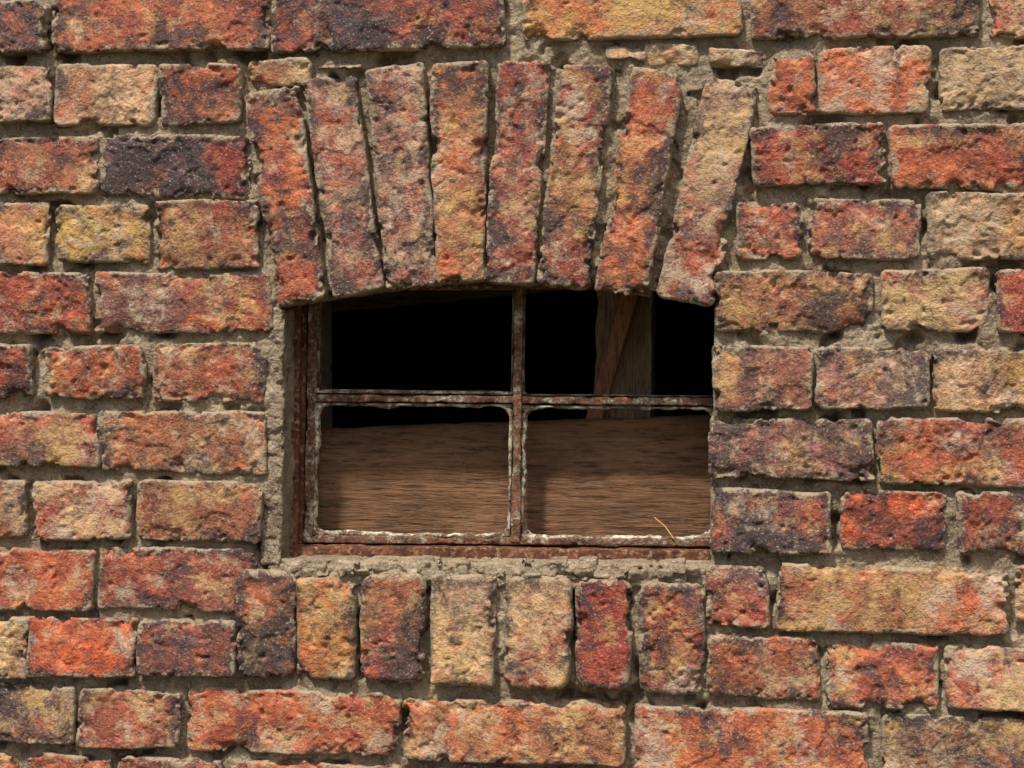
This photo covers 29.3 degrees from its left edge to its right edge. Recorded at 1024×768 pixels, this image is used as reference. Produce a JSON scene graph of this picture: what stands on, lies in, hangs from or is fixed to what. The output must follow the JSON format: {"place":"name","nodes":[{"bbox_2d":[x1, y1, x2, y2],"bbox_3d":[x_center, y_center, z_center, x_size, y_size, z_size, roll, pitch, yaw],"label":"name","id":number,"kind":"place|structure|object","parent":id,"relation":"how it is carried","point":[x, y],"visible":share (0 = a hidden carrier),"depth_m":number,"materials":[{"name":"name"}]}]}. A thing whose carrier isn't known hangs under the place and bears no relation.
{"place":"outdoors","nodes":[
{"label":"outdoors","id":0,"kind":"place"},
{"bbox_2d":[594,290,656,418],"bbox_3d":[0.139,0.030,2.413,0.078,0.436,0.061,0,3,9],"label":"wooden post","id":1,"kind":"object","parent":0,"point":[635,373],"visible":0.22,"depth_m":2.38,"materials":[{"name":"brown wood"}]},
{"bbox_2d":[585,293,638,418],"bbox_3d":[0.127,-0.055,2.355,0.080,0.215,0.022,0,3,9],"label":"wooden slat","id":2,"kind":"object","parent":1,"relation":"attached to","point":[618,336],"visible":0.53,"depth_m":2.35,"materials":[{"name":"brown wood"}]},
{"label":"ground","id":3,"kind":"structure","parent":0,"visible":0},
{"bbox_2d":[0,0,1023,767],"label":"bricks","id":4,"kind":"object","parent":3,"relation":"on","point":[460,204],"visible":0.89,"depth_m":2.19,"materials":[{"name":"red brick"}]},
{"bbox_2d":[0,0,1023,767],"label":"mortar","id":5,"kind":"object","parent":3,"relation":"on","point":[276,480],"visible":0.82,"depth_m":2.20,"materials":[{"name":"grey concrete"}]},
{"bbox_2d":[21,56,1008,753],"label":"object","id":6,"kind":"object","parent":3,"relation":"on","point":[327,362],"depth_m":2.45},
{"bbox_2d":[290,282,710,561],"bbox_3d":[-0.002,0.045,2.279,0.545,0.358,0.069,0,3,9],"label":"window frame","id":7,"kind":"object","parent":6,"relation":"attached to","point":[300,546],"visible":0.3,"depth_m":2.28,"materials":[{"name":"metal"}]},
{"bbox_2d":[303,285,713,546],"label":"glazing bars","id":8,"kind":"object","parent":7,"relation":"attached to","point":[518,399],"visible":0.81,"depth_m":2.27,"materials":[{"name":"paint"}]},
{"bbox_2d":[312,286,713,539],"bbox_3d":[-0.001,0.034,2.269,0.477,0.294,0.013,0,3,9],"label":"putty","id":9,"kind":"object","parent":8,"relation":"attached to","point":[507,408],"visible":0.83,"depth_m":2.27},
{"bbox_2d":[654,517,673,538],"bbox_3d":[0.174,0.165,2.242,0.024,0.024,0.009,0,3,9],"label":"straw stalk","id":10,"kind":"object","parent":7,"relation":"on","point":[665,527],"visible":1,"depth_m":2.24,"materials":[{"name":"brown plant"}]},
{"bbox_2d":[317,414,711,545],"bbox_3d":[-0.010,0.125,2.328,0.620,0.185,0.029,0,3,9],"label":"wooden board","id":11,"kind":"object","parent":6,"relation":"on","point":[610,476],"visible":0.52,"depth_m":2.31,"materials":[{"name":"brown wood"}]},
{"bbox_2d":[332,290,714,428],"bbox_3d":[0.195,0.001,3.463,2.800,2.530,2.048,0,3,9],"label":"dark interior","id":12,"kind":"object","parent":3,"relation":"on","point":[462,346],"depth_m":4.43,"materials":[{"name":"paint"}]},
{"bbox_2d":[332,290,568,313],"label":"wooden beam","id":13,"kind":"structure","parent":12,"relation":"attached to","point":[403,298],"depth_m":2.77,"materials":[{"name":"black wood"}]}
]}

